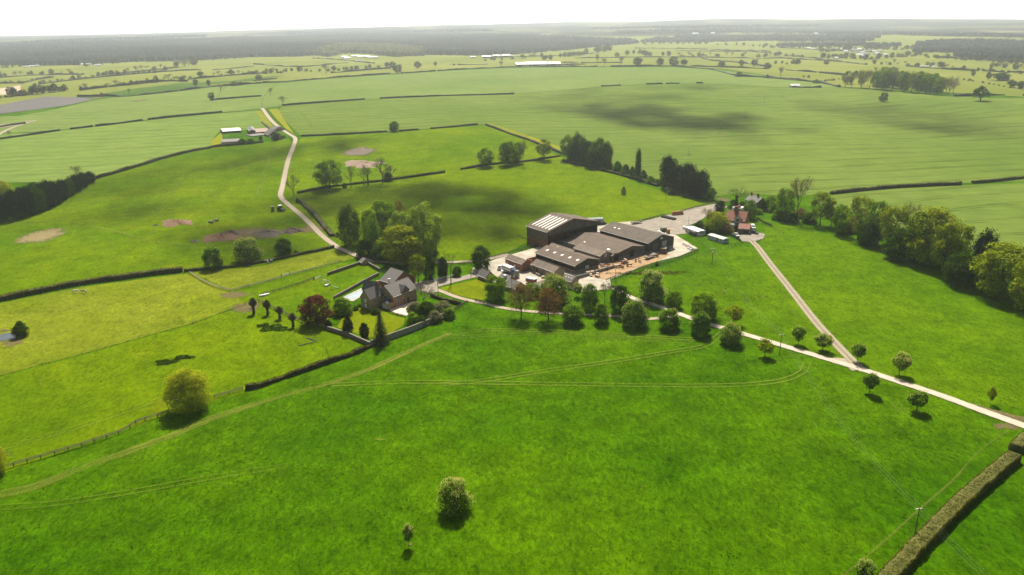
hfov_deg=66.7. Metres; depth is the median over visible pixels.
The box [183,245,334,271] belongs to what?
hedge
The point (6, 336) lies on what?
pond
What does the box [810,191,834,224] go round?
oak tree
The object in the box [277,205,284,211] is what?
tractor
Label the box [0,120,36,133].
field track
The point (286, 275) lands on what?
post and rail fence
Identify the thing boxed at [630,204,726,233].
stack yard
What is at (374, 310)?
shrub
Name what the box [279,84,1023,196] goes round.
crop field
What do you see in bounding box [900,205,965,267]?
oak tree
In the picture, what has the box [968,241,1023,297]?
oak tree
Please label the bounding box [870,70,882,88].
broadleaf tree
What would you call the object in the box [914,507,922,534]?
power pole
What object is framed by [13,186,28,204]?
conifer tree
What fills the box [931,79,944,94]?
broadleaf tree
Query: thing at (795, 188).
bare tree
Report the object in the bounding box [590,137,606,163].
broadleaf tree
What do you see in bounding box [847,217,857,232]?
shrub
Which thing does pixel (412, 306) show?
shrub
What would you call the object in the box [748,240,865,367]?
cottage lane
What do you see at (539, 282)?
yard lean to
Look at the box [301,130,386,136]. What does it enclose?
hedge
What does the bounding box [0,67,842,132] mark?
crop field
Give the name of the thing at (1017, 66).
broadleaf tree
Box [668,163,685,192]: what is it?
conifer tree
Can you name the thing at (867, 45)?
broadleaf tree
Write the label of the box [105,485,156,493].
wheel mark
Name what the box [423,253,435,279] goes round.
broadleaf tree
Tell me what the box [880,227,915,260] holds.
broadleaf tree
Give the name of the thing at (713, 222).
broadleaf tree
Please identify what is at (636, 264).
cattle yard
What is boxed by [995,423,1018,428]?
bare earth
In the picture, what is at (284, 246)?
broadleaf tree
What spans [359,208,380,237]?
broadleaf tree
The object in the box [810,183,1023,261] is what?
crop field
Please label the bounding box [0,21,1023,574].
ground
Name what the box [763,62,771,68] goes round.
broadleaf tree
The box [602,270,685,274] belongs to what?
rough grass
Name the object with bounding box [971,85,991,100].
broadleaf tree
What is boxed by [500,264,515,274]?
horse lorry
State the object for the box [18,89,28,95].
shrub
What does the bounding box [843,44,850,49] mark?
broadleaf tree
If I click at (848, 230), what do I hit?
shrub
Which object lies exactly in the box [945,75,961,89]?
bare tree
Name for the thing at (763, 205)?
shrub
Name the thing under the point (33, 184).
conifer tree
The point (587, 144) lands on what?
broadleaf tree
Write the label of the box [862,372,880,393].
young tree
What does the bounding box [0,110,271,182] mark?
crop field
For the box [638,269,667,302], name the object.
horse chestnut
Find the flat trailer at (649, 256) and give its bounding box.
[644,254,655,258]
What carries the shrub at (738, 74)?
on the ground at (984, 531)
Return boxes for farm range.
[253,128,267,133]
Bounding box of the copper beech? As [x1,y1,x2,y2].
[295,294,333,325]
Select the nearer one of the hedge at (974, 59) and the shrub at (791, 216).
the shrub at (791, 216)
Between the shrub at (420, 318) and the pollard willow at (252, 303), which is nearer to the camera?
the shrub at (420, 318)
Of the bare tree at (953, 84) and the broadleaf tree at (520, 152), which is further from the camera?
the bare tree at (953, 84)
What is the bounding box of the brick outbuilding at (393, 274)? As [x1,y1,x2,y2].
[380,268,414,285]
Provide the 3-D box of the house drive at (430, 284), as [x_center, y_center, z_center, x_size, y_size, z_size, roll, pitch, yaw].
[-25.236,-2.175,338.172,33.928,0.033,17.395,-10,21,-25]
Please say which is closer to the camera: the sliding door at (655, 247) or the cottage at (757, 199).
the sliding door at (655, 247)
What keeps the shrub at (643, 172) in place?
on the ground at (984, 531)
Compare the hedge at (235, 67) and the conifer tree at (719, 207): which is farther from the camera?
the hedge at (235, 67)
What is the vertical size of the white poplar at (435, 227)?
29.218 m
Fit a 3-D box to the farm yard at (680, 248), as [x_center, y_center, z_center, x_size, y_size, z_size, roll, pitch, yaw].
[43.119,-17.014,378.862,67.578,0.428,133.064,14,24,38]
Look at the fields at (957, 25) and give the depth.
6458.99 m
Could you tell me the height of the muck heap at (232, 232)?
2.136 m
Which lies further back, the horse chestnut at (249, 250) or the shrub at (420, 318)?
the horse chestnut at (249, 250)
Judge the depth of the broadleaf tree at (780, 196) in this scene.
431.75 m
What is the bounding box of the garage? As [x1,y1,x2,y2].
[738,223,750,233]
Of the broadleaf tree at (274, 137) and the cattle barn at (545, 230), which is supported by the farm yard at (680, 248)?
the cattle barn at (545, 230)
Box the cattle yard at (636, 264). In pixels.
[585,253,669,278]
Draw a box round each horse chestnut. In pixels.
[201,247,224,269]
[231,237,264,262]
[436,476,475,516]
[539,272,573,305]
[561,302,585,325]
[578,282,599,311]
[593,302,610,323]
[621,298,649,328]
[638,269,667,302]
[657,307,681,329]
[690,310,711,335]
[719,322,743,345]
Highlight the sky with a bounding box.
[0,0,1023,35]
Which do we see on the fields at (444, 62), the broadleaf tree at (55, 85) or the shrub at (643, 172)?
the broadleaf tree at (55, 85)
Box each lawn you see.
[337,307,404,337]
[441,279,488,299]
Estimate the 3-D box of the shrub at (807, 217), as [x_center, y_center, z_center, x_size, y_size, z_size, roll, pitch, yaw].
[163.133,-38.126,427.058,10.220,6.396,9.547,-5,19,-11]
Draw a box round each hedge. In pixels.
[0,73,84,77]
[0,76,53,83]
[0,122,25,126]
[0,129,60,138]
[0,266,182,301]
[33,69,200,84]
[70,117,151,129]
[77,82,261,96]
[79,79,187,90]
[95,141,262,178]
[106,67,180,74]
[152,110,221,118]
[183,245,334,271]
[188,72,261,79]
[210,95,261,99]
[212,66,253,69]
[245,344,371,389]
[253,62,348,66]
[253,78,277,80]
[263,73,390,82]
[282,98,364,105]
[297,170,444,193]
[298,198,334,236]
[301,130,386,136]
[312,57,374,63]
[330,67,390,72]
[380,92,513,98]
[399,123,477,131]
[401,66,507,72]
[430,292,460,304]
[460,154,560,169]
[483,52,593,57]
[485,123,562,153]
[508,65,596,66]
[562,63,582,64]
[562,159,659,186]
[580,56,769,58]
[581,62,622,62]
[601,82,702,86]
[610,64,765,68]
[635,47,769,51]
[672,64,840,86]
[676,50,769,52]
[699,56,764,66]
[761,76,811,81]
[778,47,871,51]
[779,40,846,42]
[782,57,867,64]
[785,69,844,74]
[789,55,831,59]
[793,85,821,87]
[830,181,961,194]
[876,450,1021,574]
[906,65,1023,72]
[938,56,1021,61]
[954,93,1023,95]
[971,176,1023,183]
[1008,431,1023,453]
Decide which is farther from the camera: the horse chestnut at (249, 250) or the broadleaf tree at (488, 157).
the broadleaf tree at (488, 157)
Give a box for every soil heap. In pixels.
[162,219,192,226]
[202,233,237,242]
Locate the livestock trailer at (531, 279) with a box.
[525,277,536,282]
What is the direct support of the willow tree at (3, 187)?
on the ground at (984, 531)
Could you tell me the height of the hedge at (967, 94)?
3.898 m
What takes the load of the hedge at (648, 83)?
on the ground at (984, 531)
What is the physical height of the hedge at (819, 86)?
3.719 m
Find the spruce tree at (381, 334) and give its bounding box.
[373,309,390,346]
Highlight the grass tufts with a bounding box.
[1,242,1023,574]
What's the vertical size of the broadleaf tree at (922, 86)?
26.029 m
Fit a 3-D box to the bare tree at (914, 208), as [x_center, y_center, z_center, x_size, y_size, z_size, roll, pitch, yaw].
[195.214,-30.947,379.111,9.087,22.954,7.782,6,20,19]
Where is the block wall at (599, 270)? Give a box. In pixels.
[575,265,614,278]
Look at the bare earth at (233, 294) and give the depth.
327.04 m
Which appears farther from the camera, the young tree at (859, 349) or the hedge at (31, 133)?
the hedge at (31, 133)
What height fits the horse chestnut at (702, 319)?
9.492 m
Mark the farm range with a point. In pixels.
(261, 130)
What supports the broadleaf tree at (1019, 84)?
on the fields at (444, 62)
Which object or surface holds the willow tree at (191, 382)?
on the ground at (984, 531)
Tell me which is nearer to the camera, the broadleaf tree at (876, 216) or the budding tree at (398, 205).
the broadleaf tree at (876, 216)
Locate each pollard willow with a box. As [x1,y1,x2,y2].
[248,298,256,313]
[262,299,271,314]
[275,306,282,318]
[287,312,296,326]
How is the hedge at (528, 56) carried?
on the fields at (444, 62)
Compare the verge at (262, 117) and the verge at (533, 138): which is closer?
the verge at (533, 138)
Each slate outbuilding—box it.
[477,268,493,281]
[499,273,516,283]
[505,278,525,292]
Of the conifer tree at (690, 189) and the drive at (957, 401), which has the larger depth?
the conifer tree at (690, 189)
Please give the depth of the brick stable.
353.17 m
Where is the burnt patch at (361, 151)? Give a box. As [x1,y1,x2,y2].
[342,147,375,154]
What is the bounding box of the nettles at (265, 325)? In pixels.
[257,323,268,327]
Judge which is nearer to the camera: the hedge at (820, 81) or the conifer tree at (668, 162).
the conifer tree at (668, 162)
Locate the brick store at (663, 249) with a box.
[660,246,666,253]
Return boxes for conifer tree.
[0,194,9,221]
[3,189,24,219]
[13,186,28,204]
[15,185,38,216]
[26,181,39,195]
[35,181,56,207]
[46,180,64,204]
[55,178,68,199]
[69,174,82,191]
[76,172,88,187]
[84,170,95,182]
[436,256,448,278]
[659,153,678,188]
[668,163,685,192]
[678,162,697,193]
[687,169,700,196]
[691,169,712,198]
[714,200,725,212]
[971,227,1000,278]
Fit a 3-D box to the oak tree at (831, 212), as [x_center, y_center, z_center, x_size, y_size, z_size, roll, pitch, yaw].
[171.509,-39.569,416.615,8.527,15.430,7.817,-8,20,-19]
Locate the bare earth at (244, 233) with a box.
[234,227,273,238]
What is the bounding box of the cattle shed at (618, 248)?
[563,232,645,261]
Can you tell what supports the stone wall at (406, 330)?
on the ground at (984, 531)
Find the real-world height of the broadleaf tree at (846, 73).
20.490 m
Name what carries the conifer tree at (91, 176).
on the ground at (984, 531)
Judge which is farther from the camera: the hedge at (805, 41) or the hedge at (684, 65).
the hedge at (805, 41)
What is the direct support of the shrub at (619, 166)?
on the ground at (984, 531)
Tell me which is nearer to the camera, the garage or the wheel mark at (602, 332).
the wheel mark at (602, 332)
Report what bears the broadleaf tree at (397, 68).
on the ground at (984, 531)
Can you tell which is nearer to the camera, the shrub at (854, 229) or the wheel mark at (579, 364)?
the wheel mark at (579, 364)
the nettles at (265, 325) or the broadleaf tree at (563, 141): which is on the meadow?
the nettles at (265, 325)
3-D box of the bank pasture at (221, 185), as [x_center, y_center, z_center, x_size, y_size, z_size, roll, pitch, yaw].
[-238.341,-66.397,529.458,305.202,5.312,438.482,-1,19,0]
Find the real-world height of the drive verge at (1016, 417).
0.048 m
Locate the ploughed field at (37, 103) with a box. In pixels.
[0,97,92,113]
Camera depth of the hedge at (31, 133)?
780.36 m
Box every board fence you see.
[728,233,740,242]
[757,217,771,225]
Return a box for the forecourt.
[389,302,411,314]
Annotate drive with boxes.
[261,108,508,263]
[413,272,477,291]
[617,291,1023,427]
[739,233,764,241]
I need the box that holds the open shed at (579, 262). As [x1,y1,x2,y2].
[527,245,599,273]
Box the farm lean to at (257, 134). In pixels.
[246,133,263,136]
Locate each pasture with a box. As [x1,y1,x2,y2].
[0,139,330,294]
[283,125,715,261]
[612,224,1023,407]
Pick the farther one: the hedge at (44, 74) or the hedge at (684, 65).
the hedge at (44, 74)
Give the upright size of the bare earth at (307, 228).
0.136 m
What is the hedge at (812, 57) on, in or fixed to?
on the fields at (444, 62)
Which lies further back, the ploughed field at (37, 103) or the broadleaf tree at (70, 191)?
the ploughed field at (37, 103)
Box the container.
[660,227,666,231]
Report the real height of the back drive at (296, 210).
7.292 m
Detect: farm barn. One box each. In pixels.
[247,126,255,133]
[264,128,279,136]
[270,126,285,130]
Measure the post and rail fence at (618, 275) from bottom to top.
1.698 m
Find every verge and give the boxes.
[211,133,223,148]
[255,111,272,126]
[269,108,292,132]
[490,124,560,149]
[975,404,1023,420]
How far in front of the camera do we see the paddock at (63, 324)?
308.56 m
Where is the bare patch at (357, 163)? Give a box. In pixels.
[345,160,386,168]
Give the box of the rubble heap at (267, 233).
[248,229,283,237]
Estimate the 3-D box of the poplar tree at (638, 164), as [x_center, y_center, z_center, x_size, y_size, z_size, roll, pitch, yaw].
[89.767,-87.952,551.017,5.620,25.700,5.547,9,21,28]
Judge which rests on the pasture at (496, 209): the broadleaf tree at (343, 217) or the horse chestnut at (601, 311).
the broadleaf tree at (343, 217)
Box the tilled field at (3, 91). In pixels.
[0,85,19,94]
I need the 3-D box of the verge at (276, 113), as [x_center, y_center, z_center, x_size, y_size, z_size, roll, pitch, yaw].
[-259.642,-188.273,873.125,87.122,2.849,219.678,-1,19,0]
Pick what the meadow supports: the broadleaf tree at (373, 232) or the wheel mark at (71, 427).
the wheel mark at (71, 427)
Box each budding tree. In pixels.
[391,200,404,217]
[505,283,534,317]
[533,287,563,320]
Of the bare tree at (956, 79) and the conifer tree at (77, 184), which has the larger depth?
the bare tree at (956, 79)
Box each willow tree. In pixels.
[0,180,14,195]
[0,447,12,473]
[160,365,212,413]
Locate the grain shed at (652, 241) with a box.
[599,221,673,253]
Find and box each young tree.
[402,522,413,546]
[572,283,581,293]
[724,305,744,321]
[756,337,774,356]
[791,326,807,342]
[813,332,834,350]
[850,343,867,361]
[855,558,876,574]
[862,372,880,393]
[891,351,912,373]
[906,390,929,410]
[987,387,996,400]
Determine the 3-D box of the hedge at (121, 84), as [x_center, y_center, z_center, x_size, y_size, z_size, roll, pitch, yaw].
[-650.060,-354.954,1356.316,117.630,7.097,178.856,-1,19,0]
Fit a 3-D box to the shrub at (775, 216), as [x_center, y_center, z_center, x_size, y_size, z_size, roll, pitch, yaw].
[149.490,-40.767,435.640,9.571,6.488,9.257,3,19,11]
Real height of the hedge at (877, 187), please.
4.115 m
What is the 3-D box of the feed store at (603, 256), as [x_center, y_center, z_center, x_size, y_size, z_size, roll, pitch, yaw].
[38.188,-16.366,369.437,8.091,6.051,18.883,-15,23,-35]
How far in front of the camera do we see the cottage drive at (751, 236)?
401.88 m
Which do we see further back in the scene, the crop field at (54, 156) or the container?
the crop field at (54, 156)
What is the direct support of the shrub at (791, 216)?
on the ground at (984, 531)
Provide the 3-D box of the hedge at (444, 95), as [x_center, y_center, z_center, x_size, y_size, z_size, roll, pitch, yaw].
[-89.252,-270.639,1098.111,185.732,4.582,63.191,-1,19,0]
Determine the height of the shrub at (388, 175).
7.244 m
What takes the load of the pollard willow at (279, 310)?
on the meadow
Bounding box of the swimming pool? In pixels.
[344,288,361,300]
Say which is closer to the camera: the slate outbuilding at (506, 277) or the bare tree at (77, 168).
the slate outbuilding at (506, 277)
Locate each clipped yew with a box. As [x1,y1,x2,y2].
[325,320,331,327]
[341,316,353,332]
[358,323,369,337]
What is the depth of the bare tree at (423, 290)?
309.39 m
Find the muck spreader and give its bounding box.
[509,270,519,277]
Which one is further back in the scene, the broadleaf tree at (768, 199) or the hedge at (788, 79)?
the hedge at (788, 79)
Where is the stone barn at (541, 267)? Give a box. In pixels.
[529,259,564,277]
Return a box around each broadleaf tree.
[5,87,14,95]
[29,183,48,211]
[32,84,41,93]
[36,85,46,92]
[44,85,52,91]
[50,83,58,90]
[64,176,75,195]
[207,92,213,98]
[271,131,278,140]
[273,238,293,256]
[312,159,344,188]
[335,202,361,246]
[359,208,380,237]
[360,219,380,252]
[369,200,396,233]
[375,225,422,266]
[389,121,399,131]
[393,64,401,73]
[413,61,420,67]
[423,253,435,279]
[451,266,461,276]
[470,245,491,270]
[476,148,493,165]
[482,274,507,301]
[498,142,510,164]
[503,140,516,163]
[512,142,524,160]
[524,282,540,296]
[559,134,574,157]
[569,130,586,161]
[580,140,594,163]
[584,149,602,166]
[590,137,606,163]
[599,140,613,166]
[608,285,631,314]
[632,57,642,66]
[655,58,663,64]
[665,290,683,308]
[668,56,678,64]
[689,292,721,318]
[702,211,730,231]
[705,187,716,200]
[717,61,725,65]
[743,199,757,219]
[751,59,758,65]
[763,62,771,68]
[764,195,775,204]
[774,187,796,217]
[830,204,850,233]
[841,71,854,83]
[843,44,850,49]
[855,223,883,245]
[863,43,871,49]
[864,201,890,242]
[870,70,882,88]
[876,69,892,89]
[879,71,891,89]
[879,92,887,101]
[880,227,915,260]
[890,70,898,87]
[894,70,905,88]
[899,72,911,91]
[900,212,932,261]
[914,74,924,92]
[920,74,933,92]
[925,76,938,92]
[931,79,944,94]
[936,76,947,89]
[941,252,979,288]
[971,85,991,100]
[989,72,1011,79]
[1007,79,1017,87]
[1012,62,1019,69]
[1016,81,1023,87]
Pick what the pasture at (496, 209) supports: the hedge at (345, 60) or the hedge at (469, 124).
the hedge at (469, 124)
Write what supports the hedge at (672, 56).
on the fields at (444, 62)
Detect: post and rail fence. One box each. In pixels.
[0,409,168,468]
[189,271,229,289]
[214,386,242,398]
[230,260,340,289]
[258,299,301,320]
[260,277,313,294]
[434,274,454,280]
[453,300,467,308]
[458,243,537,263]
[606,250,697,279]
[632,213,664,221]
[680,201,714,210]
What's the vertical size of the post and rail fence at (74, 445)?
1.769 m
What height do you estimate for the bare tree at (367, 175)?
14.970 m
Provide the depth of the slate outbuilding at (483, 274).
340.05 m
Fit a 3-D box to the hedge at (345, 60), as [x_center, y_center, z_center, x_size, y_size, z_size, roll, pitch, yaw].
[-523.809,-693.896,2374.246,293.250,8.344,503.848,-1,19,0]
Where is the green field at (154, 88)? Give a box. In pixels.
[91,75,282,97]
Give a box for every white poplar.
[382,211,414,248]
[401,201,442,256]
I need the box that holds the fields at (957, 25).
[0,19,1023,51]
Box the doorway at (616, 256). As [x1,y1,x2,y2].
[614,253,618,260]
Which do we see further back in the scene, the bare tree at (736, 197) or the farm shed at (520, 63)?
the farm shed at (520, 63)
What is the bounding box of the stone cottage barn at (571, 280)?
[563,274,578,288]
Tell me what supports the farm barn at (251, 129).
on the ground at (984, 531)
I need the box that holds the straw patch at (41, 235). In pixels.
[14,228,64,242]
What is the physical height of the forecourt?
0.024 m
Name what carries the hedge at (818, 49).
on the fields at (444, 62)
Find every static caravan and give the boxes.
[685,226,705,235]
[707,233,728,243]
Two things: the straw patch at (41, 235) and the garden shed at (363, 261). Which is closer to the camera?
the garden shed at (363, 261)
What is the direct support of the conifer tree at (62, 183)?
on the ground at (984, 531)
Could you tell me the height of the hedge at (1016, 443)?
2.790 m
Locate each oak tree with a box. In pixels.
[409,254,425,281]
[534,139,552,159]
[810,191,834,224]
[825,200,837,226]
[844,195,877,238]
[857,70,868,87]
[879,204,913,242]
[896,72,907,90]
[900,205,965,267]
[907,72,920,92]
[929,222,964,273]
[943,223,976,274]
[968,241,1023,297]
[1008,253,1023,312]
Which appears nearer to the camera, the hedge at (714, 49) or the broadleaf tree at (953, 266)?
the broadleaf tree at (953, 266)
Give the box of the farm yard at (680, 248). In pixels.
[471,221,696,290]
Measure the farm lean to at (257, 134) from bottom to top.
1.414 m
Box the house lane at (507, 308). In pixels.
[436,289,678,319]
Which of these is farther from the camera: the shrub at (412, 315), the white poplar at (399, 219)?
the white poplar at (399, 219)
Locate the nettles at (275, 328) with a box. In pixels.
[259,323,287,331]
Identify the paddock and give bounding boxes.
[0,274,244,374]
[194,249,354,289]
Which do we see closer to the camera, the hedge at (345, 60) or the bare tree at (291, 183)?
the bare tree at (291, 183)
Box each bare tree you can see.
[68,166,80,173]
[285,173,299,196]
[344,167,355,186]
[356,165,370,185]
[364,166,371,184]
[370,158,391,182]
[411,285,434,301]
[443,253,454,283]
[519,140,527,155]
[599,282,611,301]
[702,207,716,217]
[728,186,748,205]
[789,176,813,213]
[846,75,858,87]
[865,70,875,88]
[888,70,900,88]
[906,200,922,221]
[942,79,954,94]
[943,82,957,95]
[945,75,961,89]
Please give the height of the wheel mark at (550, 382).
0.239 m
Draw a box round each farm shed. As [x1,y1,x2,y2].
[220,128,241,133]
[222,138,238,143]
[515,62,525,65]
[526,62,546,65]
[547,62,560,64]
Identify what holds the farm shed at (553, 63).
on the fields at (444, 62)
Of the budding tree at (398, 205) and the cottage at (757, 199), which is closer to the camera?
the budding tree at (398, 205)
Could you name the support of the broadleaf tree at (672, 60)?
on the fields at (444, 62)
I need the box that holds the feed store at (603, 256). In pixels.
[573,243,611,263]
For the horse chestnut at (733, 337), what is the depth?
268.01 m
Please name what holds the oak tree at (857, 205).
on the ground at (984, 531)
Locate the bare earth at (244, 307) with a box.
[234,302,258,310]
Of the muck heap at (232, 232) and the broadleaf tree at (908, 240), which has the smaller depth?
the broadleaf tree at (908, 240)
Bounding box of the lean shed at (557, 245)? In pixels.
[550,243,577,251]
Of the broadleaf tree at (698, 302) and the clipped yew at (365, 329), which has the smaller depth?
the clipped yew at (365, 329)
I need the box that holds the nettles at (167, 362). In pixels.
[155,359,180,365]
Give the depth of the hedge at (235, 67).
1997.66 m
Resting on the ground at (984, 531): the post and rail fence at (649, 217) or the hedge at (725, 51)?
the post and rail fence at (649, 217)
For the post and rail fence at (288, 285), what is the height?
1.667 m
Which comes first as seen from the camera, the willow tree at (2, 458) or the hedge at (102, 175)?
the willow tree at (2, 458)
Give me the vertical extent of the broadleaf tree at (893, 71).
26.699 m
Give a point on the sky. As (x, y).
(17, 17)
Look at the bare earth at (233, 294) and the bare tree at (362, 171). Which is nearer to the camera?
the bare earth at (233, 294)
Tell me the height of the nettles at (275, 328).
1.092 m
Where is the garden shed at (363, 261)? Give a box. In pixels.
[359,257,369,264]
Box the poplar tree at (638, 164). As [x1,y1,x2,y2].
[634,148,641,176]
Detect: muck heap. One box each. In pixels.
[220,230,242,234]
[280,227,304,233]
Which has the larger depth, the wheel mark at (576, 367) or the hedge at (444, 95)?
the hedge at (444, 95)
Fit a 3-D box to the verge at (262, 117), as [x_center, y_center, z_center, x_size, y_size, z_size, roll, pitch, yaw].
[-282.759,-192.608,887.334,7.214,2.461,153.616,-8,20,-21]
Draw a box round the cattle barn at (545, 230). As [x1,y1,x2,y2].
[526,212,598,246]
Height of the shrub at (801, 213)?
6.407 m
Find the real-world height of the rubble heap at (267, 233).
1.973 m
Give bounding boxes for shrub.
[10,320,29,337]
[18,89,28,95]
[229,81,238,85]
[237,138,246,144]
[246,138,254,143]
[331,297,353,315]
[354,238,373,257]
[369,242,387,260]
[370,307,380,314]
[383,172,392,181]
[404,311,418,325]
[407,301,420,312]
[414,315,425,325]
[415,301,434,317]
[425,242,439,255]
[427,310,444,323]
[429,300,452,313]
[443,307,455,319]
[605,160,612,169]
[612,161,622,172]
[621,186,625,194]
[622,164,629,174]
[628,166,635,175]
[639,170,647,178]
[646,175,655,182]
[667,189,676,194]
[692,220,704,228]
[705,226,709,234]
[716,222,734,233]
[727,199,738,207]
[734,72,742,76]
[756,208,763,213]
[758,200,767,209]
[766,201,777,212]
[771,209,785,220]
[786,212,799,222]
[793,208,806,218]
[800,212,818,223]
[833,223,853,234]
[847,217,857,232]
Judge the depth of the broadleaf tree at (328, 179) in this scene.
524.32 m
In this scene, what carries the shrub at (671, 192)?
on the ground at (984, 531)
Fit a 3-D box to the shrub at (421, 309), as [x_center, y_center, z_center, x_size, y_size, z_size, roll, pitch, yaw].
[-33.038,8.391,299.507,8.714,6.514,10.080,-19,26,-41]
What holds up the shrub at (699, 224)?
on the ground at (984, 531)
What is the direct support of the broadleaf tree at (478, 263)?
on the farm yard at (680, 248)
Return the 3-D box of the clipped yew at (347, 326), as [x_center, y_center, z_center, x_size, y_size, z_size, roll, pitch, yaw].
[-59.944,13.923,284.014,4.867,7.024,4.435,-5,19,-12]
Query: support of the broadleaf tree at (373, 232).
on the pasture at (496, 209)
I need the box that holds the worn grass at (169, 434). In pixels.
[2,333,450,496]
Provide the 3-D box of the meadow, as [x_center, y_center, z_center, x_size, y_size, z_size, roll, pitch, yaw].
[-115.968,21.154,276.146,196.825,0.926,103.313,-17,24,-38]
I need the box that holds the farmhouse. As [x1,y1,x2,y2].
[360,277,416,309]
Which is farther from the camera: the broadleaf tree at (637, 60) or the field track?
the broadleaf tree at (637, 60)
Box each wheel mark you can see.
[40,395,168,436]
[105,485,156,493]
[332,370,800,384]
[339,373,804,387]
[442,328,686,337]
[443,331,686,339]
[443,332,718,382]
[443,347,701,385]
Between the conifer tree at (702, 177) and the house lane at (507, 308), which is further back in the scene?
the conifer tree at (702, 177)
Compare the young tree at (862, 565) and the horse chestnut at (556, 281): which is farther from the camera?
the horse chestnut at (556, 281)
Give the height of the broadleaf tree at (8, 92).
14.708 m
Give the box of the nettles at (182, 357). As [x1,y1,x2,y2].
[172,354,195,359]
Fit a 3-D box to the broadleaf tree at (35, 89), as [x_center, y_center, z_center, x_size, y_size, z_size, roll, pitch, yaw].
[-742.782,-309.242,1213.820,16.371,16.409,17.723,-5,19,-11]
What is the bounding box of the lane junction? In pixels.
[834,358,855,369]
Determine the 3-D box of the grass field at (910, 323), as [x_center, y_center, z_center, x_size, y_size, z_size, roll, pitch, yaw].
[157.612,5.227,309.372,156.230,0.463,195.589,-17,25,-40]
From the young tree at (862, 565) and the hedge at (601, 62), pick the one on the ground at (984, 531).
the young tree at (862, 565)
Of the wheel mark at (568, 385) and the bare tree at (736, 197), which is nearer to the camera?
the wheel mark at (568, 385)
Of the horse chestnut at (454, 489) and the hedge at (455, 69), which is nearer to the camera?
the horse chestnut at (454, 489)
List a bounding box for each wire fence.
[3,302,245,373]
[610,243,737,282]
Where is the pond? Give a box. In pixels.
[0,333,16,340]
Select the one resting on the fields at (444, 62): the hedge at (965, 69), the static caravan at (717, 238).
the hedge at (965, 69)
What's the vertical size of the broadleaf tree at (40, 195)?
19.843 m
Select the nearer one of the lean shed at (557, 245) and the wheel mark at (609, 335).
the wheel mark at (609, 335)
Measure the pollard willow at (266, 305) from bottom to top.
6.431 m
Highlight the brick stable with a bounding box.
[504,254,530,271]
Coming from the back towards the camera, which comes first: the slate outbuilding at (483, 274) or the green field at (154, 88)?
the green field at (154, 88)
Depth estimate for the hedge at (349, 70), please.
1745.89 m
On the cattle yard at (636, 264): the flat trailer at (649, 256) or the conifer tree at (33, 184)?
the flat trailer at (649, 256)
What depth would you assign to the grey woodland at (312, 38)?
4216.24 m
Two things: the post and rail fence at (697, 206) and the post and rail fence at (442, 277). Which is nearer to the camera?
the post and rail fence at (442, 277)
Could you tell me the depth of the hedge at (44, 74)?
1797.49 m
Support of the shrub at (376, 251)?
on the pasture at (496, 209)
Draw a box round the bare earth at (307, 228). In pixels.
[301,226,323,232]
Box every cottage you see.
[725,206,749,229]
[745,191,763,207]
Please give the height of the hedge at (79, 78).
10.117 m
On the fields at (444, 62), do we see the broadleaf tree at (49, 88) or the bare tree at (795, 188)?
the broadleaf tree at (49, 88)
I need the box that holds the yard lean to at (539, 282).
[532,280,548,289]
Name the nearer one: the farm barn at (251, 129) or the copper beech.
the copper beech
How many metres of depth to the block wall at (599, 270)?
346.96 m
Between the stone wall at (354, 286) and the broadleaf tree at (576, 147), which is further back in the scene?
the broadleaf tree at (576, 147)
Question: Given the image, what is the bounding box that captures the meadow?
[0,263,376,474]
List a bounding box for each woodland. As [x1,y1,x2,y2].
[0,24,1023,46]
[0,33,573,65]
[24,32,1000,52]
[314,42,424,56]
[521,34,638,48]
[912,38,1023,59]
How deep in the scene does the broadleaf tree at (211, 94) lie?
1068.73 m
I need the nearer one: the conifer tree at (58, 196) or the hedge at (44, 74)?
the conifer tree at (58, 196)
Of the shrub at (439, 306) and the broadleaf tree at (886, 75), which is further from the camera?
the broadleaf tree at (886, 75)
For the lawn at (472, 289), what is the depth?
329.25 m
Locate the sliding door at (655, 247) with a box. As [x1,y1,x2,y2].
[653,243,658,251]
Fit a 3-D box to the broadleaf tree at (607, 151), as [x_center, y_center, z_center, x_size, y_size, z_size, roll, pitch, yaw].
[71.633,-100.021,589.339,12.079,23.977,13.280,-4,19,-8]
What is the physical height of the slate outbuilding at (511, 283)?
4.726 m
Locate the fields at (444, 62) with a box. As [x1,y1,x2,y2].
[0,35,1023,104]
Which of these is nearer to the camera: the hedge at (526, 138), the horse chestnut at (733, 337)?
the horse chestnut at (733, 337)
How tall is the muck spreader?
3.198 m
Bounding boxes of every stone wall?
[326,326,370,344]
[327,261,359,274]
[333,272,378,298]
[368,262,379,270]
[370,311,448,345]
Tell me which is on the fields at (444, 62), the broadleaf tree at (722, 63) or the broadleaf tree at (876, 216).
the broadleaf tree at (722, 63)
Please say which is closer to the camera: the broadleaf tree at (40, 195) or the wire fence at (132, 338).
the wire fence at (132, 338)
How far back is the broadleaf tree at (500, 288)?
314.02 m
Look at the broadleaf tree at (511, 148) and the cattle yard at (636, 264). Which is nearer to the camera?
the cattle yard at (636, 264)
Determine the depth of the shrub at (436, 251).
376.90 m
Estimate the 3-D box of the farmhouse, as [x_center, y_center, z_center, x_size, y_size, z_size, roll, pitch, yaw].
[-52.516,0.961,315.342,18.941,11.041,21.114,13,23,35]
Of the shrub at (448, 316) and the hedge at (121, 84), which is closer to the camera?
the shrub at (448, 316)
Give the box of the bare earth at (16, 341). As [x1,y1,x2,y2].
[3,338,26,346]
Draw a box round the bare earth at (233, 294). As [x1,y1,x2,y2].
[221,292,245,297]

